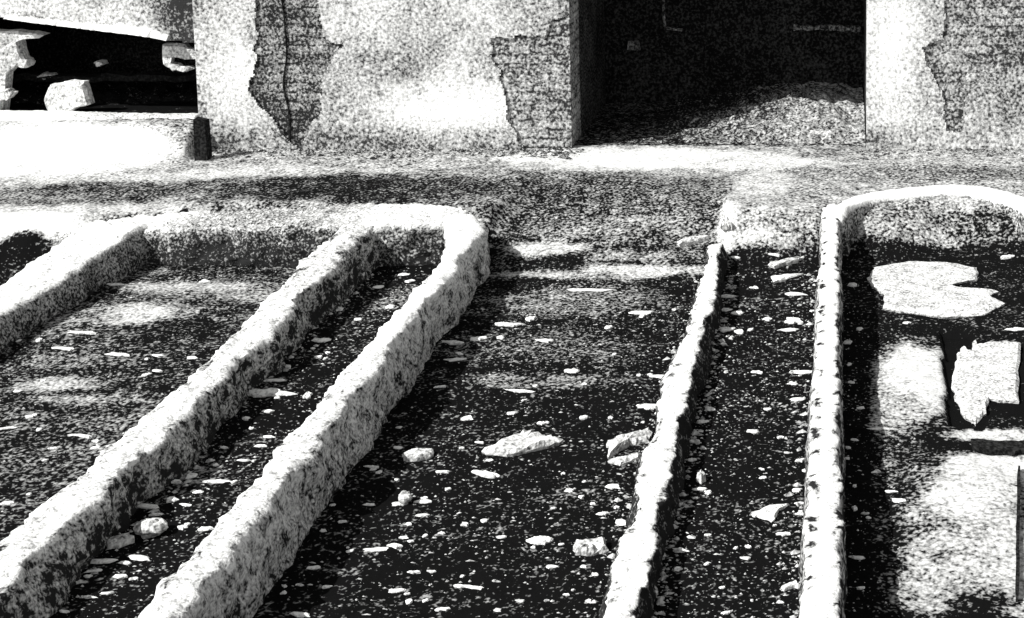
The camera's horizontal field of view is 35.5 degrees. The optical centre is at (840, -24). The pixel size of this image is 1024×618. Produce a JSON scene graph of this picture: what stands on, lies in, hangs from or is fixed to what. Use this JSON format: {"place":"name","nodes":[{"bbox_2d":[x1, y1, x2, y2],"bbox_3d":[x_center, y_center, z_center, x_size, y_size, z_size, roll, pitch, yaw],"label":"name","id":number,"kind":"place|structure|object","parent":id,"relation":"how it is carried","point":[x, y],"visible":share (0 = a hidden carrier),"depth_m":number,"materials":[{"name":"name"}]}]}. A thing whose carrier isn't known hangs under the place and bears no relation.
{"place":"outdoors","nodes":[
{"label":"outdoors","id":0,"kind":"place"},
{"bbox_2d":[0,84,1023,617],"bbox_3d":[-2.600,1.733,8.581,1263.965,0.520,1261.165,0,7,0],"label":"ground","id":1,"kind":"structure","parent":0,"point":[606,206],"depth_m":7.92,"materials":[{"name":"black soil"}]},
{"bbox_2d":[0,501,13,504],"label":"stone chip","id":2,"kind":"object","parent":1,"relation":"on","point":[7,503],"visible":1,"depth_m":6.46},
{"bbox_2d":[0,426,16,429],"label":"stone chip","id":3,"kind":"object","parent":1,"relation":"on","point":[4,428],"visible":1,"depth_m":7.19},
{"bbox_2d":[0,87,17,109],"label":"stone","id":4,"kind":"object","parent":1,"relation":"on","point":[7,93],"visible":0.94,"depth_m":11.84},
{"bbox_2d":[51,347,73,350],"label":"stone chip","id":5,"kind":"object","parent":1,"relation":"on","point":[66,348],"visible":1,"depth_m":8.18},
{"bbox_2d":[0,222,148,354],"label":"foundation wall","id":6,"kind":"structure","parent":1,"relation":"on","point":[79,266],"depth_m":9.02,"materials":[{"name":"stone"}]},
{"bbox_2d":[68,434,91,437],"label":"stone chip","id":7,"kind":"object","parent":1,"relation":"on","point":[84,436],"visible":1,"depth_m":7.11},
{"bbox_2d":[66,331,95,334],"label":"stone chip","id":8,"kind":"object","parent":1,"relation":"on","point":[87,332],"visible":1,"depth_m":8.43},
{"bbox_2d":[81,595,97,598],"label":"stone chip","id":9,"kind":"object","parent":1,"relation":"on","point":[88,596],"visible":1,"depth_m":5.70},
{"bbox_2d":[84,568,101,572],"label":"stone chip","id":10,"kind":"object","parent":1,"relation":"on","point":[95,570],"visible":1,"depth_m":5.90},
{"bbox_2d":[0,0,196,83],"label":"breached wall","id":11,"kind":"structure","parent":1,"relation":"on","point":[129,36],"depth_m":12.99,"materials":[{"name":"paint"}]},
{"bbox_2d":[10,80,197,105],"bbox_3d":[-5.854,0.984,12.485,1.872,0.178,1.140,0,7,0],"label":"breach rubble","id":12,"kind":"object","parent":11,"relation":"on","point":[112,92],"visible":0.43,"depth_m":12.56,"materials":[{"name":"stone"}]},
{"bbox_2d":[0,29,48,109],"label":"masonry lump","id":13,"kind":"object","parent":12,"relation":"on","point":[14,54],"visible":0.94,"depth_m":11.85,"materials":[{"name":"stone"}]},
{"bbox_2d":[13,70,196,82],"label":"charred beam","id":14,"kind":"structure","parent":11,"relation":"attached to","point":[32,75],"depth_m":12.21,"materials":[{"name":"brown wood"}]},
{"bbox_2d":[37,71,57,79],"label":"stone","id":15,"kind":"object","parent":14,"relation":"on","point":[46,73],"visible":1,"depth_m":12.22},
{"bbox_2d":[94,59,107,66],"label":"stone","id":16,"kind":"object","parent":14,"relation":"on","point":[101,62],"visible":1,"depth_m":12.20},
{"bbox_2d":[162,43,195,71],"bbox_3d":[-5.075,0.624,11.857,0.304,0.228,0.093,0,7,0],"label":"masonry bracket","id":17,"kind":"object","parent":11,"relation":"attached to","point":[172,51],"visible":0.85,"depth_m":11.82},
{"bbox_2d":[0,110,197,121],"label":"sill ledge","id":18,"kind":"object","parent":1,"relation":"on","point":[23,115],"visible":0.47,"depth_m":11.71,"materials":[{"name":"stone"}]},
{"bbox_2d":[44,79,94,110],"bbox_3d":[-5.977,0.957,11.901,0.360,0.306,0.099,0,7,0],"label":"stone block","id":19,"kind":"object","parent":18,"relation":"on","point":[72,95],"depth_m":11.86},
{"bbox_2d":[90,559,117,563],"bbox_3d":[-2.876,2.283,5.975,0.122,0.025,0.038,0,7,0],"label":"stone chip","id":20,"kind":"object","parent":1,"relation":"on","point":[99,561],"visible":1,"depth_m":5.97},
{"bbox_2d":[100,591,113,594],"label":"stone chip","id":21,"kind":"object","parent":1,"relation":"on","point":[107,593],"visible":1,"depth_m":5.74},
{"bbox_2d":[107,283,125,285],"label":"stone chip","id":22,"kind":"object","parent":1,"relation":"on","point":[113,284],"visible":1,"depth_m":9.24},
{"bbox_2d":[104,352,129,355],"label":"stone chip","id":23,"kind":"object","parent":1,"relation":"on","point":[118,354],"visible":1,"depth_m":8.11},
{"bbox_2d":[105,532,134,548],"bbox_3d":[-2.869,2.253,6.117,0.100,0.051,0.085,-7,10,-44],"label":"stone","id":24,"kind":"object","parent":1,"relation":"on","point":[119,541],"visible":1,"depth_m":6.10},
{"bbox_2d":[113,574,127,578],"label":"stone chip","id":25,"kind":"object","parent":1,"relation":"on","point":[118,576],"visible":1,"depth_m":5.85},
{"bbox_2d":[118,561,131,564],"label":"stone chip","id":26,"kind":"object","parent":1,"relation":"on","point":[125,562],"visible":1,"depth_m":5.96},
{"bbox_2d":[128,555,149,560],"bbox_3d":[-2.735,2.279,6.003,0.110,0.024,0.034,2,7,14],"label":"stone chip","id":27,"kind":"object","parent":1,"relation":"on","point":[138,557],"visible":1,"depth_m":6.00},
{"bbox_2d":[138,503,158,508],"bbox_3d":[-2.897,2.229,6.441,0.113,0.024,0.034,1,7,11],"label":"stone chip","id":28,"kind":"object","parent":1,"relation":"on","point":[148,506],"visible":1,"depth_m":6.43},
{"bbox_2d":[133,518,167,538],"bbox_3d":[-2.772,2.225,6.190,0.129,0.081,0.100,0,7,0],"label":"stone","id":29,"kind":"object","parent":1,"relation":"on","point":[146,528],"visible":1,"depth_m":6.16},
{"bbox_2d":[148,513,163,515],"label":"stone chip","id":30,"kind":"object","parent":1,"relation":"on","point":[155,514],"visible":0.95,"depth_m":6.36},
{"bbox_2d":[167,496,178,502],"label":"stone chip","id":31,"kind":"object","parent":1,"relation":"on","point":[170,499],"visible":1,"depth_m":6.47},
{"bbox_2d":[177,525,187,529],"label":"stone chip","id":32,"kind":"object","parent":1,"relation":"on","point":[181,527],"visible":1,"depth_m":6.23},
{"bbox_2d":[0,221,379,617],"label":"foundation wall","id":33,"kind":"structure","parent":1,"relation":"on","point":[52,547],"depth_m":6.74,"materials":[{"name":"stone"}]},
{"bbox_2d":[185,473,197,478],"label":"stone chip","id":34,"kind":"object","parent":1,"relation":"on","point":[191,475],"visible":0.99,"depth_m":6.72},
{"bbox_2d":[193,116,211,160],"bbox_3d":[-4.718,1.225,11.367,0.096,0.361,0.103,0,7,0],"label":"post stub","id":35,"kind":"object","parent":1,"relation":"on","point":[202,141],"visible":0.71,"depth_m":11.32,"materials":[{"name":"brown wood"}]},
{"bbox_2d":[197,526,213,531],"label":"stone chip","id":36,"kind":"object","parent":1,"relation":"on","point":[202,529],"visible":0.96,"depth_m":6.20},
{"bbox_2d":[202,479,230,482],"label":"stone chip","id":37,"kind":"object","parent":1,"relation":"on","point":[214,481],"visible":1,"depth_m":6.65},
{"bbox_2d":[49,203,468,267],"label":"cross wall","id":38,"kind":"structure","parent":1,"relation":"on","point":[410,234],"depth_m":9.65,"materials":[{"name":"stone"}]},
{"bbox_2d":[262,409,274,412],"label":"stone chip","id":39,"kind":"object","parent":1,"relation":"on","point":[268,411],"visible":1,"depth_m":7.41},
{"bbox_2d":[249,388,297,397],"bbox_3d":[-2.836,2.069,7.624,0.305,0.032,0.099,0,7,0],"label":"stone","id":40,"kind":"object","parent":1,"relation":"on","point":[267,392],"visible":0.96,"depth_m":7.60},
{"bbox_2d":[264,379,286,381],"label":"stone chip","id":41,"kind":"object","parent":1,"relation":"on","point":[274,380],"visible":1,"depth_m":7.76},
{"bbox_2d":[289,612,309,617],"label":"stone chip","id":42,"kind":"object","parent":1,"relation":"on","point":[300,614],"visible":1,"depth_m":5.58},
{"bbox_2d":[303,391,312,398],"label":"stone chip","id":43,"kind":"object","parent":1,"relation":"on","point":[307,395],"visible":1,"depth_m":7.56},
{"bbox_2d":[306,565,320,569],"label":"stone chip","id":44,"kind":"object","parent":1,"relation":"on","point":[313,567],"visible":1,"depth_m":5.93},
{"bbox_2d":[138,213,490,617],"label":"foundation wall","id":45,"kind":"structure","parent":1,"relation":"on","point":[239,563],"depth_m":6.45,"materials":[{"name":"stone"}]},
{"bbox_2d":[311,338,327,342],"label":"stone chip","id":46,"kind":"object","parent":1,"relation":"on","point":[319,340],"visible":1,"depth_m":8.31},
{"bbox_2d":[363,465,378,467],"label":"stone chip","id":47,"kind":"object","parent":1,"relation":"on","point":[370,466],"visible":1,"depth_m":6.79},
{"bbox_2d":[363,547,387,551],"bbox_3d":[-1.835,2.274,6.078,0.110,0.024,0.029,0,7,0],"label":"stone chip","id":48,"kind":"object","parent":1,"relation":"on","point":[376,549],"visible":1,"depth_m":6.07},
{"bbox_2d":[387,543,402,548],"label":"stone chip","id":49,"kind":"object","parent":1,"relation":"on","point":[395,545],"visible":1,"depth_m":6.09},
{"bbox_2d":[388,588,405,592],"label":"stone chip","id":50,"kind":"object","parent":1,"relation":"on","point":[397,590],"visible":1,"depth_m":5.77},
{"bbox_2d":[392,502,403,505],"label":"stone chip","id":51,"kind":"object","parent":1,"relation":"on","point":[396,504],"visible":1,"depth_m":6.43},
{"bbox_2d":[398,490,411,504],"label":"stone","id":52,"kind":"object","parent":1,"relation":"on","point":[405,497],"visible":1,"depth_m":6.43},
{"bbox_2d":[407,570,420,573],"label":"stone chip","id":53,"kind":"object","parent":1,"relation":"on","point":[415,572],"visible":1,"depth_m":5.91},
{"bbox_2d":[402,448,433,461],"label":"stone","id":54,"kind":"object","parent":1,"relation":"on","point":[416,454],"visible":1,"depth_m":6.89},
{"bbox_2d":[415,513,429,516],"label":"stone chip","id":55,"kind":"object","parent":1,"relation":"on","point":[421,515],"visible":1,"depth_m":6.34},
{"bbox_2d":[414,499,431,503],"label":"stone chip","id":56,"kind":"object","parent":1,"relation":"on","point":[425,501],"visible":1,"depth_m":6.47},
{"bbox_2d":[435,607,450,611],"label":"stone chip","id":57,"kind":"object","parent":1,"relation":"on","point":[442,609],"visible":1,"depth_m":5.64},
{"bbox_2d":[436,470,449,472],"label":"stone chip","id":58,"kind":"object","parent":1,"relation":"on","point":[442,471],"visible":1,"depth_m":6.74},
{"bbox_2d":[441,340,463,344],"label":"stone chip","id":59,"kind":"object","parent":1,"relation":"on","point":[452,342],"visible":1,"depth_m":8.33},
{"bbox_2d":[443,357,466,361],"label":"stone chip","id":60,"kind":"object","parent":1,"relation":"on","point":[454,359],"visible":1,"depth_m":8.09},
{"bbox_2d":[0,265,928,617],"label":"grit","id":61,"kind":"object","parent":1,"relation":"on","point":[678,515],"visible":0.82,"depth_m":7.00,"materials":[{"name":"gravel"}]},
{"bbox_2d":[461,415,472,420],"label":"stone chip","id":62,"kind":"object","parent":1,"relation":"on","point":[467,417],"visible":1,"depth_m":7.32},
{"bbox_2d":[453,584,483,589],"bbox_3d":[-1.403,2.309,5.797,0.121,0.023,0.017,2,7,15],"label":"stone chip","id":63,"kind":"object","parent":1,"relation":"on","point":[468,586],"visible":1,"depth_m":5.79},
{"bbox_2d":[470,336,486,341],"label":"stone chip","id":64,"kind":"object","parent":1,"relation":"on","point":[474,339],"visible":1,"depth_m":8.37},
{"bbox_2d":[471,470,499,477],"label":"stone","id":65,"kind":"object","parent":1,"relation":"on","point":[486,474],"visible":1,"depth_m":6.69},
{"bbox_2d":[495,322,522,326],"bbox_3d":[-1.852,1.949,8.579,0.164,0.027,0.039,0,7,3],"label":"stone chip","id":66,"kind":"object","parent":1,"relation":"on","point":[506,324],"visible":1,"depth_m":8.57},
{"bbox_2d":[505,389,534,392],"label":"stone chip","id":67,"kind":"object","parent":1,"relation":"on","point":[520,391],"visible":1,"depth_m":7.67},
{"bbox_2d":[481,429,562,456],"bbox_3d":[-1.450,2.141,7.005,0.227,0.056,0.301,5,9,33],"label":"stone","id":68,"kind":"object","parent":1,"relation":"on","point":[524,442],"visible":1,"depth_m":6.99,"materials":[{"name":"stone"}]},
{"bbox_2d":[525,316,535,321],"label":"stone chip","id":69,"kind":"object","parent":1,"relation":"on","point":[530,318],"visible":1,"depth_m":8.66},
{"bbox_2d":[526,536,553,544],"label":"stone","id":70,"kind":"object","parent":1,"relation":"on","point":[540,540],"visible":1,"depth_m":6.12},
{"bbox_2d":[536,339,553,342],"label":"stone chip","id":71,"kind":"object","parent":1,"relation":"on","point":[545,340],"visible":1,"depth_m":8.33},
{"bbox_2d":[546,565,558,568],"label":"stone chip","id":72,"kind":"object","parent":1,"relation":"on","point":[551,566],"visible":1,"depth_m":5.91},
{"bbox_2d":[564,368,579,372],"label":"stone chip","id":73,"kind":"object","parent":1,"relation":"on","point":[574,370],"visible":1,"depth_m":7.90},
{"bbox_2d":[579,415,587,419],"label":"stone chip","id":74,"kind":"object","parent":1,"relation":"on","point":[583,417],"visible":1,"depth_m":7.34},
{"bbox_2d":[573,537,608,555],"bbox_3d":[-0.983,2.246,6.039,0.134,0.056,0.092,-2,7,-17],"label":"stone","id":75,"kind":"object","parent":1,"relation":"on","point":[590,547],"visible":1,"depth_m":6.01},
{"bbox_2d":[567,288,616,291],"bbox_3d":[-1.486,1.881,9.178,0.307,0.024,0.044,0,7,0],"label":"stone chip","id":76,"kind":"object","parent":1,"relation":"on","point":[585,289],"visible":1,"depth_m":9.17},
{"bbox_2d":[596,511,608,514],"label":"stone chip","id":77,"kind":"object","parent":1,"relation":"on","point":[603,513],"visible":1,"depth_m":6.36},
{"bbox_2d":[186,143,1023,165],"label":"crumbled plaster","id":78,"kind":"object","parent":1,"relation":"on","point":[543,153],"visible":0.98,"depth_m":11.54,"materials":[{"name":"paint"}]},
{"bbox_2d":[192,0,1023,149],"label":"ruined building","id":79,"kind":"structure","parent":1,"relation":"on","point":[449,74],"depth_m":11.63,"materials":[{"name":"brick"}]},
{"bbox_2d":[627,40,640,49],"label":"stone","id":80,"kind":"object","parent":79,"relation":"attached to","point":[633,44],"visible":1,"depth_m":13.26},
{"bbox_2d":[662,0,681,30],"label":"bent pipe","id":81,"kind":"object","parent":79,"relation":"attached to","point":[664,19],"visible":1,"depth_m":13.25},
{"bbox_2d":[605,484,619,489],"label":"stone chip","id":82,"kind":"object","parent":1,"relation":"on","point":[612,486],"visible":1,"depth_m":6.59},
{"bbox_2d":[615,519,625,525],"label":"stone chip","id":83,"kind":"object","parent":1,"relation":"on","point":[622,522],"visible":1,"depth_m":6.26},
{"bbox_2d":[607,452,640,465],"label":"stone","id":84,"kind":"object","parent":1,"relation":"on","point":[623,460],"visible":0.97,"depth_m":6.83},
{"bbox_2d":[606,427,651,459],"bbox_3d":[-0.988,2.133,7.030,0.136,0.055,0.325,6,9,39],"label":"stone","id":85,"kind":"object","parent":1,"relation":"on","point":[617,444],"visible":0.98,"depth_m":7.03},
{"bbox_2d":[628,311,653,314],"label":"stone chip","id":86,"kind":"object","parent":1,"relation":"on","point":[640,312],"visible":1,"depth_m":8.80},
{"bbox_2d":[636,404,655,408],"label":"stone chip","id":87,"kind":"object","parent":1,"relation":"on","point":[645,405],"visible":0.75,"depth_m":7.46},
{"bbox_2d":[649,375,663,378],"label":"stone chip","id":88,"kind":"object","parent":1,"relation":"on","point":[658,376],"visible":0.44,"depth_m":7.82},
{"bbox_2d":[599,243,727,617],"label":"foundation wall","id":89,"kind":"structure","parent":1,"relation":"on","point":[636,564],"depth_m":6.59,"materials":[{"name":"stone"}]},
{"bbox_2d":[677,234,710,246],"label":"stone","id":90,"kind":"object","parent":1,"relation":"on","point":[690,240],"visible":1,"depth_m":9.83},
{"bbox_2d":[692,487,706,490],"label":"stone chip","id":91,"kind":"object","parent":1,"relation":"on","point":[699,488],"visible":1,"depth_m":6.58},
{"bbox_2d":[696,469,705,483],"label":"stone","id":92,"kind":"object","parent":1,"relation":"on","point":[701,478],"visible":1,"depth_m":6.65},
{"bbox_2d":[719,214,731,229],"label":"stone","id":93,"kind":"object","parent":1,"relation":"on","point":[725,223],"visible":1,"depth_m":9.90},
{"bbox_2d":[718,327,734,331],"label":"stone chip","id":94,"kind":"object","parent":1,"relation":"on","point":[723,329],"visible":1,"depth_m":8.50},
{"bbox_2d":[591,81,865,145],"bbox_3d":[-0.920,1.131,12.519,2.227,0.267,1.730,0,7,0],"label":"rubble heap","id":95,"kind":"object","parent":1,"relation":"on","point":[808,113],"visible":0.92,"depth_m":12.39,"materials":[{"name":"gravel"}]},
{"bbox_2d":[721,294,736,297],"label":"stone chip","id":96,"kind":"object","parent":1,"relation":"on","point":[726,296],"visible":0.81,"depth_m":9.08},
{"bbox_2d":[731,311,743,314],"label":"stone chip","id":97,"kind":"object","parent":1,"relation":"on","point":[737,312],"visible":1,"depth_m":8.79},
{"bbox_2d":[734,329,743,333],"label":"stone chip","id":98,"kind":"object","parent":1,"relation":"on","point":[739,331],"visible":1,"depth_m":8.48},
{"bbox_2d":[746,429,759,433],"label":"stone chip","id":99,"kind":"object","parent":1,"relation":"on","point":[753,431],"visible":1,"depth_m":7.15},
{"bbox_2d":[749,503,789,522],"bbox_3d":[-0.285,2.218,6.375,0.112,0.035,0.167,4,8,30],"label":"stone","id":100,"kind":"object","parent":1,"relation":"on","point":[769,512],"visible":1,"depth_m":6.34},
{"bbox_2d":[776,532,790,535],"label":"stone chip","id":101,"kind":"object","parent":1,"relation":"on","point":[783,533],"visible":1,"depth_m":6.18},
{"bbox_2d":[768,256,804,268],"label":"stone","id":102,"kind":"object","parent":1,"relation":"on","point":[783,262],"visible":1,"depth_m":9.63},
{"bbox_2d":[771,273,803,283],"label":"stone","id":103,"kind":"object","parent":1,"relation":"on","point":[778,278],"visible":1,"depth_m":9.41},
{"bbox_2d":[780,580,796,590],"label":"stone","id":104,"kind":"object","parent":1,"relation":"on","point":[788,586],"visible":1,"depth_m":5.77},
{"bbox_2d":[779,328,798,331],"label":"stone chip","id":105,"kind":"object","parent":1,"relation":"on","point":[789,329],"visible":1,"depth_m":8.51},
{"bbox_2d":[784,317,802,323],"bbox_3d":[-0.266,1.947,8.659,0.100,0.030,0.076,-2,7,-14],"label":"stone chip","id":106,"kind":"object","parent":1,"relation":"on","point":[793,320],"visible":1,"depth_m":8.64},
{"bbox_2d":[785,292,806,295],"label":"stone chip","id":107,"kind":"object","parent":1,"relation":"on","point":[793,293],"visible":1,"depth_m":9.09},
{"bbox_2d":[789,397,804,400],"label":"stone chip","id":108,"kind":"object","parent":1,"relation":"on","point":[797,399],"visible":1,"depth_m":7.52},
{"bbox_2d":[791,370,811,374],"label":"stone chip","id":109,"kind":"object","parent":1,"relation":"on","point":[801,372],"visible":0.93,"depth_m":7.87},
{"bbox_2d":[798,204,847,617],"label":"foundation wall","id":110,"kind":"structure","parent":1,"relation":"on","point":[823,577],"depth_m":6.40,"materials":[{"name":"stone"}]},
{"bbox_2d":[847,283,856,286],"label":"stone chip","id":111,"kind":"object","parent":1,"relation":"on","point":[852,284],"visible":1,"depth_m":9.28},
{"bbox_2d":[848,555,864,559],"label":"stone chip","id":112,"kind":"object","parent":1,"relation":"on","point":[858,557],"visible":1,"depth_m":5.99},
{"bbox_2d":[866,427,888,429],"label":"stone chip","id":113,"kind":"object","parent":1,"relation":"on","point":[881,428],"visible":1,"depth_m":7.17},
{"bbox_2d":[892,498,905,502],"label":"stone chip","id":114,"kind":"object","parent":1,"relation":"on","point":[896,500],"visible":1,"depth_m":6.44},
{"bbox_2d":[826,184,1023,255],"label":"curved wall","id":115,"kind":"structure","parent":1,"relation":"on","point":[849,213],"depth_m":10.18,"materials":[{"name":"stone"}]},
{"bbox_2d":[867,261,1004,318],"bbox_3d":[0.560,1.873,9.225,0.797,0.041,1.033,0,7,0],"label":"mortar slab","id":116,"kind":"object","parent":1,"relation":"on","point":[929,289],"depth_m":9.12,"materials":[{"name":"concrete"}]},
{"bbox_2d":[971,438,1023,455],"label":"charred plank","id":117,"kind":"object","parent":1,"relation":"on","point":[1012,447],"visible":1,"depth_m":6.92,"materials":[{"name":"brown wood"}]},
{"bbox_2d":[1000,255,1014,258],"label":"stone chip","id":118,"kind":"object","parent":1,"relation":"on","point":[1006,256],"visible":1,"depth_m":9.79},
{"bbox_2d":[1004,327,1023,330],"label":"stone chip","id":119,"kind":"object","parent":1,"relation":"on","point":[1016,329],"visible":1,"depth_m":8.48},
{"bbox_2d":[951,340,1020,425],"bbox_3d":[0.745,2.059,7.861,0.344,0.038,1.218,1,7,7],"label":"mortar slab","id":120,"kind":"object","parent":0,"point":[984,374],"depth_m":7.84,"materials":[{"name":"concrete"}]},
{"bbox_2d":[1015,466,1020,601],"bbox_3d":[0.718,2.222,6.208,0.018,0.052,1.080,1,7,7],"label":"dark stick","id":121,"kind":"object","parent":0,"point":[1017,577],"visible":1,"depth_m":6.10,"materials":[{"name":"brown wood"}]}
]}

